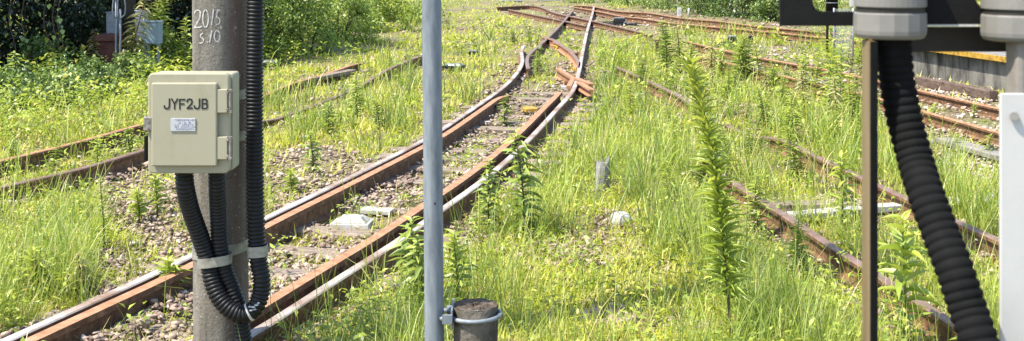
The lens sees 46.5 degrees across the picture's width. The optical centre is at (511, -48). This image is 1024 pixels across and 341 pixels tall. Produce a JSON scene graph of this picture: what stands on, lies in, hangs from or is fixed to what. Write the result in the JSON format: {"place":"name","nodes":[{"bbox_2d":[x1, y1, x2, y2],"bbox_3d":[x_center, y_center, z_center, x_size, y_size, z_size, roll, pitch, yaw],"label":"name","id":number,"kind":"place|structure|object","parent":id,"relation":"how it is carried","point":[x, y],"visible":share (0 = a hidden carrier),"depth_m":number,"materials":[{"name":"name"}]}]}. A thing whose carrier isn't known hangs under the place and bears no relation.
{"place":"outdoors","nodes":[
{"label":"outdoors","id":0,"kind":"place"},
{"bbox_2d":[0,0,1005,340],"bbox_3d":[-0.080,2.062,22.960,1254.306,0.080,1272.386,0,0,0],"label":"ground","id":1,"kind":"structure","parent":0,"point":[552,58],"depth_m":16.92,"materials":[{"name":"gravel"}]},
{"bbox_2d":[0,0,72,72],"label":"shrub","id":2,"kind":"object","parent":1,"relation":"on","point":[5,48],"visible":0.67,"depth_m":19.67,"materials":[{"name":"green plant"}]},
{"bbox_2d":[16,246,56,298],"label":"leafy weed","id":3,"kind":"object","parent":1,"relation":"on","point":[31,269],"visible":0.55,"depth_m":6.98,"materials":[{"name":"green plant"}]},
{"bbox_2d":[3,0,70,77],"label":"climbing vine","id":4,"kind":"object","parent":1,"relation":"on","point":[58,20],"visible":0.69,"depth_m":18.94,"materials":[{"name":"green plant"}]},
{"bbox_2d":[13,33,78,79],"bbox_3d":[-7.467,1.711,19.226,1.175,0.882,1.255,0,0,-34],"label":"shrub","id":5,"kind":"object","parent":1,"relation":"on","point":[37,41],"visible":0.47,"depth_m":19.08,"materials":[{"name":"green plant"}]},
{"bbox_2d":[0,54,101,110],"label":"shrub","id":6,"kind":"object","parent":1,"relation":"on","point":[41,80],"visible":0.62,"depth_m":15.64,"materials":[{"name":"green plant"}]},
{"bbox_2d":[13,0,120,67],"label":"shrub","id":7,"kind":"object","parent":1,"relation":"on","point":[88,20],"visible":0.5,"depth_m":20.14,"materials":[{"name":"green plant"}]},
{"bbox_2d":[32,48,129,96],"bbox_3d":[-6.159,1.757,16.872,1.398,0.799,1.184,0,0,22],"label":"shrub","id":8,"kind":"object","parent":1,"relation":"on","point":[96,63],"visible":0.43,"depth_m":16.74,"materials":[{"name":"green plant"}]},
{"bbox_2d":[65,252,97,297],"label":"tall weed","id":9,"kind":"object","parent":1,"relation":"on","point":[83,275],"visible":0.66,"depth_m":7.06,"materials":[{"name":"green plant"}]},
{"bbox_2d":[93,33,124,66],"bbox_3d":[-6.581,1.700,19.500,0.372,0.720,0.476,0,0,0],"label":"rusty box","id":10,"kind":"object","parent":1,"relation":"on","point":[106,42],"visible":0.49,"depth_m":19.32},
{"bbox_2d":[105,11,118,32],"bbox_3d":[-6.686,1.575,20.018,0.202,1.150,0.294,0,0,0],"label":"equipment cabinet","id":11,"kind":"object","parent":1,"relation":"on","point":[110,23],"visible":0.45,"depth_m":19.89,"materials":[{"name":"silver metal"}]},
{"bbox_2d":[112,0,125,62],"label":"conduit stand","id":12,"kind":"object","parent":1,"relation":"on","point":[120,23],"visible":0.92,"depth_m":18.88,"materials":[{"name":"metal"}]},
{"bbox_2d":[121,0,135,49],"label":"utility pole","id":13,"kind":"object","parent":1,"relation":"on","point":[130,4],"visible":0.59,"depth_m":20.49,"materials":[{"name":"brown wood"}]},
{"bbox_2d":[103,49,164,85],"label":"shrub","id":14,"kind":"object","parent":1,"relation":"on","point":[124,62],"visible":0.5,"depth_m":18.34,"materials":[{"name":"green plant"}]},
{"bbox_2d":[114,0,153,75],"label":"tall weed","id":15,"kind":"object","parent":1,"relation":"on","point":[139,45],"visible":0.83,"depth_m":18.99,"materials":[{"name":"green plant"}]},
{"bbox_2d":[123,186,152,222],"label":"leafy weed","id":16,"kind":"object","parent":1,"relation":"on","point":[137,198],"visible":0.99,"depth_m":9.15,"materials":[{"name":"green plant"}]},
{"bbox_2d":[134,10,147,65],"bbox_3d":[-6.125,1.554,19.718,0.167,1.192,0.294,0,0,0],"label":"equipment cabinet","id":17,"kind":"object","parent":1,"relation":"on","point":[140,28],"visible":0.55,"depth_m":19.60,"materials":[{"name":"silver metal"}]},
{"bbox_2d":[96,0,191,63],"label":"shrub","id":18,"kind":"object","parent":1,"relation":"on","point":[173,13],"visible":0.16,"depth_m":21.48,"materials":[{"name":"green plant"}]},
{"bbox_2d":[143,21,162,73],"bbox_3d":[-5.811,1.634,19.318,0.260,1.032,0.294,0,0,0],"label":"equipment cabinet","id":19,"kind":"object","parent":1,"relation":"on","point":[154,34],"visible":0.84,"depth_m":19.20,"materials":[{"name":"silver metal"}]},
{"bbox_2d":[142,0,171,70],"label":"tall weed","id":20,"kind":"object","parent":1,"relation":"on","point":[157,14],"visible":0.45,"depth_m":19.95,"materials":[{"name":"green plant"}]},
{"bbox_2d":[124,18,191,74],"bbox_3d":[-6.018,1.606,20.114,1.460,1.096,1.125,0,0,0],"label":"shrub","id":21,"kind":"object","parent":1,"relation":"on","point":[175,43],"visible":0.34,"depth_m":20.09,"materials":[{"name":"green plant"}]},
{"bbox_2d":[149,0,177,53],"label":"tall weed","id":22,"kind":"object","parent":1,"relation":"on","point":[167,16],"visible":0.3,"depth_m":20.44,"materials":[{"name":"green plant"}]},
{"bbox_2d":[150,255,192,286],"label":"leafy weed","id":23,"kind":"object","parent":1,"relation":"on","point":[169,267],"visible":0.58,"depth_m":7.05,"materials":[{"name":"green plant"}]},
{"bbox_2d":[175,17,191,69],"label":"leafy weed","id":24,"kind":"object","parent":1,"relation":"on","point":[185,29],"visible":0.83,"depth_m":20.11,"materials":[{"name":"green plant"}]},
{"bbox_2d":[142,0,272,64],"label":"shrub","id":25,"kind":"object","parent":1,"relation":"on","point":[175,4],"visible":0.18,"depth_m":21.53,"materials":[{"name":"green plant"}]},
{"bbox_2d":[192,0,267,340],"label":"concrete pole","id":26,"kind":"object","parent":1,"relation":"on","point":[219,35],"visible":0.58,"depth_m":5.68,"materials":[{"name":"grey concrete"}]},
{"bbox_2d":[143,71,238,172],"bbox_3d":[-1.459,0.767,5.456,0.418,0.449,0.296,0,0,0],"label":"junction box","id":27,"kind":"object","parent":26,"relation":"attached to","point":[191,123],"visible":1,"depth_m":5.31,"materials":[{"name":"beige paint"}]},
{"bbox_2d":[151,82,217,165],"bbox_3d":[-1.462,0.769,5.323,0.293,0.372,0.031,0,0,0],"label":"door","id":28,"kind":"structure","parent":27,"relation":"in","point":[184,115],"depth_m":5.31,"materials":[{"name":"beige paint"}]},
{"bbox_2d":[175,0,270,323],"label":"corrugated conduit","id":29,"kind":"object","parent":26,"relation":"attached to","point":[228,307],"visible":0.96,"depth_m":5.61,"materials":[{"name":"black plastic"}]},
{"bbox_2d":[208,173,251,340],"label":"corrugated conduit","id":30,"kind":"object","parent":26,"relation":"attached to","point":[218,214],"visible":0.88,"depth_m":5.57,"materials":[{"name":"plastic"}]},
{"bbox_2d":[262,0,302,59],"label":"shrub","id":31,"kind":"object","parent":1,"relation":"on","point":[273,19],"visible":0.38,"depth_m":22.33,"materials":[{"name":"green plant"}]},
{"bbox_2d":[280,167,301,194],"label":"leafy weed","id":32,"kind":"object","parent":1,"relation":"on","point":[291,183],"visible":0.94,"depth_m":10.04,"materials":[{"name":"green plant"}]},
{"bbox_2d":[263,0,328,56],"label":"shrub","id":33,"kind":"object","parent":1,"relation":"on","point":[297,5],"visible":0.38,"depth_m":23.46,"materials":[{"name":"green plant"}]},
{"bbox_2d":[301,131,323,173],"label":"leafy weed","id":34,"kind":"object","parent":1,"relation":"on","point":[316,149],"visible":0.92,"depth_m":10.92,"materials":[{"name":"green plant"}]},
{"bbox_2d":[264,0,365,55],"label":"shrub","id":35,"kind":"object","parent":1,"relation":"on","point":[323,7],"visible":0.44,"depth_m":23.96,"materials":[{"name":"green plant"}]},
{"bbox_2d":[319,101,338,133],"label":"leafy weed","id":36,"kind":"object","parent":1,"relation":"on","point":[328,113],"visible":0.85,"depth_m":13.41,"materials":[{"name":"green plant"}]},
{"bbox_2d":[302,0,384,42],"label":"shrub","id":37,"kind":"object","parent":1,"relation":"on","point":[355,6],"visible":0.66,"depth_m":27.18,"materials":[{"name":"green plant"}]},
{"bbox_2d":[329,214,374,228],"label":"concrete block","id":38,"kind":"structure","parent":1,"relation":"on","point":[344,221],"depth_m":8.75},
{"bbox_2d":[342,71,368,118],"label":"tall weed","id":39,"kind":"object","parent":1,"relation":"on","point":[357,97],"visible":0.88,"depth_m":14.69,"materials":[{"name":"green plant"}]},
{"bbox_2d":[328,0,415,31],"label":"shrub","id":40,"kind":"object","parent":1,"relation":"on","point":[395,4],"visible":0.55,"depth_m":30.97,"materials":[{"name":"green plant"}]},
{"bbox_2d":[360,206,394,215],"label":"white slab","id":41,"kind":"structure","parent":1,"relation":"on","point":[384,209],"depth_m":9.31,"materials":[{"name":"concrete"}]},
{"bbox_2d":[386,216,423,295],"bbox_3d":[-0.598,1.814,6.997,0.299,0.533,0.322,0,0,-35],"label":"leafy weed","id":42,"kind":"object","parent":1,"relation":"on","point":[406,243],"visible":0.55,"depth_m":6.97,"materials":[{"name":"green plant"}]},
{"bbox_2d":[361,0,451,21],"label":"shrub","id":43,"kind":"object","parent":1,"relation":"on","point":[416,8],"visible":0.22,"depth_m":34.73,"materials":[{"name":"green plant"}]},
{"bbox_2d":[400,238,444,307],"bbox_3d":[-0.517,1.856,6.843,0.268,0.448,0.258,0,0,-35],"label":"leafy weed","id":44,"kind":"object","parent":1,"relation":"on","point":[416,261],"visible":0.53,"depth_m":6.82,"materials":[{"name":"green plant"}]},
{"bbox_2d":[422,0,443,340],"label":"steel pipe post","id":45,"kind":"object","parent":1,"relation":"on","point":[432,165],"visible":1,"depth_m":3.75,"materials":[{"name":"metal"}]},
{"bbox_2d":[443,229,480,301],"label":"leafy weed","id":46,"kind":"object","parent":1,"relation":"on","point":[452,245],"visible":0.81,"depth_m":6.94,"materials":[{"name":"green plant"}]},
{"bbox_2d":[453,298,497,340],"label":"stub post","id":47,"kind":"object","parent":1,"relation":"on","point":[473,309],"visible":0.98,"depth_m":3.75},
{"bbox_2d":[439,298,501,328],"bbox_3d":[-0.130,1.150,3.800,0.199,0.058,0.173,0,0,0],"label":"pipe clamp","id":48,"kind":"object","parent":47,"relation":"attached to","point":[449,318],"visible":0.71,"depth_m":3.73,"materials":[{"name":"metal"}]},
{"bbox_2d":[472,158,504,231],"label":"leafy weed","id":49,"kind":"object","parent":1,"relation":"on","point":[487,182],"visible":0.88,"depth_m":8.76,"materials":[{"name":"green plant"}]},
{"bbox_2d":[0,0,997,340],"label":"dry thatch","id":50,"kind":"object","parent":1,"relation":"on","point":[496,202],"visible":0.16,"depth_m":8.93,"materials":[{"name":"beige plant"}]},
{"bbox_2d":[0,0,998,340],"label":"leafy ground cover","id":51,"kind":"object","parent":1,"relation":"on","point":[82,92],"visible":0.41,"depth_m":9.70,"materials":[{"name":"green plant"}]},
{"bbox_2d":[0,0,998,340],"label":"ballast","id":52,"kind":"structure","parent":1,"relation":"on","point":[174,304],"depth_m":9.36,"materials":[{"name":"gravel"}]},
{"bbox_2d":[97,176,111,247],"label":"leafy weed","id":53,"kind":"object","parent":52,"relation":"on","point":[103,219],"visible":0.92,"depth_m":8.19,"materials":[{"name":"green plant"}]},
{"bbox_2d":[145,172,169,215],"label":"leafy weed","id":54,"kind":"object","parent":52,"relation":"on","point":[156,196],"visible":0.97,"depth_m":9.36,"materials":[{"name":"green plant"}]},
{"bbox_2d":[0,55,421,200],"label":"railway track","id":55,"kind":"structure","parent":52,"relation":"on","point":[122,164],"depth_m":11.35,"materials":[{"name":"metal"}]},
{"bbox_2d":[0,7,607,340],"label":"railway track","id":56,"kind":"structure","parent":52,"relation":"on","point":[91,316],"depth_m":8.72,"materials":[{"name":"metal"}]},
{"bbox_2d":[494,6,670,42],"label":"railway track","id":57,"kind":"structure","parent":52,"relation":"on","point":[573,26],"depth_m":33.99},
{"bbox_2d":[553,5,861,46],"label":"railway track","id":58,"kind":"structure","parent":52,"relation":"on","point":[612,14],"depth_m":32.97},
{"bbox_2d":[615,67,998,340],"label":"railway track","id":59,"kind":"structure","parent":52,"relation":"on","point":[942,319],"depth_m":8.22,"materials":[{"name":"metal"}]},
{"bbox_2d":[637,41,998,144],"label":"railway track","id":60,"kind":"structure","parent":52,"relation":"on","point":[970,128],"depth_m":15.56,"materials":[{"name":"metal"}]},
{"bbox_2d":[934,137,998,160],"bbox_3d":[4.694,2.000,12.147,0.200,0.050,1.147,0,0,-10],"label":"concrete plank","id":61,"kind":"object","parent":52,"relation":"on","point":[986,152],"visible":0.45,"depth_m":12.05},
{"bbox_2d":[0,0,1004,340],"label":"short grass","id":62,"kind":"structure","parent":1,"relation":"on","point":[554,268],"depth_m":9.55,"materials":[{"name":"plant"}]},
{"bbox_2d":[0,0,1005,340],"bbox_3d":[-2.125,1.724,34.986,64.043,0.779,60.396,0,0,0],"label":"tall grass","id":63,"kind":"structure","parent":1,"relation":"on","point":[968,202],"depth_m":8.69,"materials":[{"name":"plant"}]},
{"bbox_2d":[496,95,514,124],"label":"leafy weed","id":64,"kind":"object","parent":1,"relation":"on","point":[505,110],"visible":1,"depth_m":14.07,"materials":[{"name":"green plant"}]},
{"bbox_2d":[501,128,548,235],"bbox_3d":[0.072,1.667,8.535,0.356,0.827,0.318,0,0,21],"label":"leafy weed","id":65,"kind":"object","parent":1,"relation":"on","point":[523,178],"visible":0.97,"depth_m":8.52,"materials":[{"name":"green plant"}]},
{"bbox_2d":[594,156,609,191],"bbox_3d":[0.771,1.974,10.213,0.146,0.459,0.109,0,0,0],"label":"wooden stump","id":66,"kind":"object","parent":1,"relation":"on","point":[605,169],"visible":0.56,"depth_m":10.17,"materials":[{"name":"grey wood"}]},
{"bbox_2d":[602,17,637,25],"bbox_3d":[2.918,1.923,33.047,1.151,0.215,0.256,0,0,6],"label":"point machine","id":67,"kind":"object","parent":1,"relation":"on","point":[618,21],"visible":0.85,"depth_m":32.96,"materials":[{"name":"silver metal"}]},
{"bbox_2d":[609,211,631,228],"bbox_3d":[0.805,1.982,8.819,0.172,0.129,0.154,0,0,0],"label":"white rock","id":68,"kind":"object","parent":1,"relation":"on","point":[625,215],"visible":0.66,"depth_m":8.76,"materials":[{"name":"stone"}]},
{"bbox_2d":[587,0,664,6],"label":"shrub","id":69,"kind":"object","parent":1,"relation":"on","point":[628,2],"visible":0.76,"depth_m":45.84,"materials":[{"name":"green plant"}]},
{"bbox_2d":[630,57,653,85],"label":"tall weed","id":70,"kind":"object","parent":1,"relation":"on","point":[640,70],"visible":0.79,"depth_m":17.90,"materials":[{"name":"green plant"}]},
{"bbox_2d":[654,20,681,71],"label":"tall weed","id":71,"kind":"object","parent":1,"relation":"on","point":[666,49],"visible":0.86,"depth_m":20.52,"materials":[{"name":"green plant"}]},
{"bbox_2d":[654,157,689,209],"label":"tall weed","id":72,"kind":"object","parent":1,"relation":"on","point":[669,179],"visible":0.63,"depth_m":9.45,"materials":[{"name":"green plant"}]},
{"bbox_2d":[667,22,691,72],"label":"tall weed","id":73,"kind":"object","parent":1,"relation":"on","point":[678,45],"visible":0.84,"depth_m":20.22,"materials":[{"name":"green plant"}]},
{"bbox_2d":[645,0,730,11],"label":"shrub","id":74,"kind":"object","parent":1,"relation":"on","point":[666,6],"visible":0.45,"depth_m":40.63,"materials":[{"name":"green plant"}]},
{"bbox_2d":[682,125,731,183],"bbox_3d":[1.692,1.790,10.349,0.436,0.585,0.410,0,0,-12],"label":"tall weed","id":75,"kind":"object","parent":1,"relation":"on","point":[692,167],"visible":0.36,"depth_m":10.34,"materials":[{"name":"green plant"}]},
{"bbox_2d":[701,35,719,74],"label":"tall weed","id":76,"kind":"object","parent":1,"relation":"on","point":[711,57],"visible":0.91,"depth_m":19.64,"materials":[{"name":"green plant"}]},
{"bbox_2d":[680,0,749,15],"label":"shrub","id":77,"kind":"object","parent":1,"relation":"on","point":[694,9],"visible":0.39,"depth_m":38.89,"materials":[{"name":"green plant"}]},
{"bbox_2d":[673,50,757,340],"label":"tall weed","id":78,"kind":"object","parent":1,"relation":"on","point":[721,234],"visible":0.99,"depth_m":6.08,"materials":[{"name":"green plant"}]},
{"bbox_2d":[685,0,754,17],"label":"shrub","id":79,"kind":"object","parent":1,"relation":"on","point":[716,12],"visible":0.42,"depth_m":37.79,"materials":[{"name":"green plant"}]},
{"bbox_2d":[730,36,754,78],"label":"tall weed","id":80,"kind":"object","parent":1,"relation":"on","point":[742,56],"visible":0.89,"depth_m":19.29,"materials":[{"name":"green plant"}]},
{"bbox_2d":[714,0,778,19],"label":"shrub","id":81,"kind":"object","parent":1,"relation":"on","point":[736,15],"visible":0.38,"depth_m":36.83,"materials":[{"name":"green plant"}]},
{"bbox_2d":[747,36,764,83],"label":"leafy weed","id":82,"kind":"object","parent":1,"relation":"on","point":[756,55],"visible":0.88,"depth_m":18.41,"materials":[{"name":"green plant"}]},
{"bbox_2d":[740,173,774,237],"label":"tall weed","id":83,"kind":"object","parent":1,"relation":"on","point":[756,201],"visible":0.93,"depth_m":8.59,"materials":[{"name":"green plant"}]},
{"bbox_2d":[751,85,775,127],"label":"tall weed","id":84,"kind":"object","parent":1,"relation":"on","point":[767,105],"visible":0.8,"depth_m":13.71,"materials":[{"name":"green plant"}]},
{"bbox_2d":[740,0,817,21],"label":"shrub","id":85,"kind":"object","parent":1,"relation":"on","point":[761,7],"visible":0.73,"depth_m":35.21,"materials":[{"name":"green plant"}]},
{"bbox_2d":[776,88,805,138],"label":"tall weed","id":86,"kind":"object","parent":1,"relation":"on","point":[789,118],"visible":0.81,"depth_m":12.89,"materials":[{"name":"green plant"}]},
{"bbox_2d":[777,126,809,181],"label":"tall weed","id":87,"kind":"object","parent":1,"relation":"on","point":[794,148],"visible":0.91,"depth_m":10.69,"materials":[{"name":"green plant"}]},
{"bbox_2d":[780,217,817,275],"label":"tall weed","id":88,"kind":"object","parent":1,"relation":"on","point":[798,237],"visible":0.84,"depth_m":7.58,"materials":[{"name":"green plant"}]},
{"bbox_2d":[792,53,812,92],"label":"tall weed","id":89,"kind":"object","parent":1,"relation":"on","point":[805,65],"visible":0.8,"depth_m":17.47,"materials":[{"name":"green plant"}]},
{"bbox_2d":[793,69,813,114],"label":"tall weed","id":90,"kind":"object","parent":1,"relation":"on","point":[801,89],"visible":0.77,"depth_m":14.90,"materials":[{"name":"green plant"}]},
{"bbox_2d":[767,200,861,211],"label":"timber beam","id":91,"kind":"structure","parent":1,"relation":"on","point":[787,205],"depth_m":9.27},
{"bbox_2d":[806,43,826,98],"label":"leafy weed","id":92,"kind":"object","parent":1,"relation":"on","point":[816,74],"visible":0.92,"depth_m":16.77,"materials":[{"name":"green plant"}]},
{"bbox_2d":[817,75,838,115],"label":"tall weed","id":93,"kind":"object","parent":1,"relation":"on","point":[830,96],"visible":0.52,"depth_m":14.47,"materials":[{"name":"green plant"}]},
{"bbox_2d":[817,35,845,96],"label":"leafy weed","id":94,"kind":"object","parent":1,"relation":"on","point":[829,65],"visible":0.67,"depth_m":15.82,"materials":[{"name":"green plant"}]},
{"bbox_2d":[826,0,837,55],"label":"signal post","id":95,"kind":"object","parent":1,"relation":"on","point":[831,5],"visible":0.61,"depth_m":22.93,"materials":[{"name":"black metal"}]},
{"bbox_2d":[824,76,845,125],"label":"tall weed","id":96,"kind":"object","parent":1,"relation":"on","point":[838,101],"visible":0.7,"depth_m":13.80,"materials":[{"name":"green plant"}]},
{"bbox_2d":[828,43,852,111],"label":"leafy weed","id":97,"kind":"object","parent":1,"relation":"on","point":[841,69],"visible":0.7,"depth_m":14.74,"materials":[{"name":"green plant"}]},
{"bbox_2d":[824,149,861,226],"bbox_3d":[2.452,1.772,8.832,0.309,0.617,0.325,0,0,0],"label":"leafy weed","id":98,"kind":"object","parent":1,"relation":"on","point":[847,188],"visible":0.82,"depth_m":8.82,"materials":[{"name":"green plant"}]},
{"bbox_2d":[833,8,853,63],"bbox_3d":[6.116,1.590,22.000,0.388,1.120,0.036,0,0,0],"label":"fence","id":99,"kind":"object","parent":1,"relation":"on","point":[842,33],"visible":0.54,"depth_m":22.00,"materials":[{"name":"silver metal"}]},
{"bbox_2d":[839,73,861,125],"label":"tall weed","id":100,"kind":"object","parent":1,"relation":"on","point":[855,103],"visible":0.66,"depth_m":13.80,"materials":[{"name":"green plant"}]},
{"bbox_2d":[862,39,877,340],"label":"flat bar","id":101,"kind":"object","parent":1,"relation":"on","point":[869,190],"visible":1,"depth_m":1.60,"materials":[{"name":"metal"}]},
{"bbox_2d":[779,0,1005,51],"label":"equipment rack","id":102,"kind":"object","parent":1,"relation":"on","point":[938,12],"visible":0.5,"depth_m":1.66,"materials":[{"name":"metal"}]},
{"bbox_2d":[853,0,926,39],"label":"cable gland","id":103,"kind":"object","parent":102,"relation":"attached to","point":[889,19],"visible":1,"depth_m":1.59,"materials":[{"name":"grey plastic"}]},
{"bbox_2d":[874,40,999,340],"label":"corrugated hose","id":104,"kind":"object","parent":103,"relation":"hanging from","point":[962,292],"visible":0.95,"depth_m":1.56,"materials":[{"name":"plastic"}]},
{"bbox_2d":[980,0,1023,42],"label":"cable gland","id":105,"kind":"object","parent":102,"relation":"attached to","point":[1002,20],"visible":1,"depth_m":1.60,"materials":[{"name":"grey plastic"}]},
{"bbox_2d":[787,193,998,219],"bbox_3d":[3.036,2.001,9.352,1.971,0.066,0.253,0,0,-19],"label":"cable trough","id":106,"kind":"object","parent":1,"relation":"on","point":[886,206],"visible":0.3,"depth_m":9.21,"materials":[{"name":"white concrete"}]},
{"bbox_2d":[878,209,946,340],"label":"tall weed","id":107,"kind":"object","parent":1,"relation":"on","point":[902,246],"visible":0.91,"depth_m":6.09,"materials":[{"name":"green plant"}]},
{"bbox_2d":[868,39,1005,91],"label":"station platform","id":108,"kind":"structure","parent":1,"relation":"on","point":[982,69],"depth_m":18.44,"materials":[{"name":"concrete"}]},
{"bbox_2d":[915,76,997,100],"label":"timber beam","id":109,"kind":"structure","parent":1,"relation":"on","point":[969,90],"depth_m":17.39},
{"bbox_2d":[1006,42,1023,92],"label":"concrete post","id":110,"kind":"object","parent":1,"relation":"on","point":[1014,67],"visible":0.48,"depth_m":1.61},
{"bbox_2d":[999,93,1023,340],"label":"sign board","id":111,"kind":"object","parent":110,"relation":"attached to","point":[1011,216],"visible":1,"depth_m":1.52,"materials":[{"name":"white paint"}]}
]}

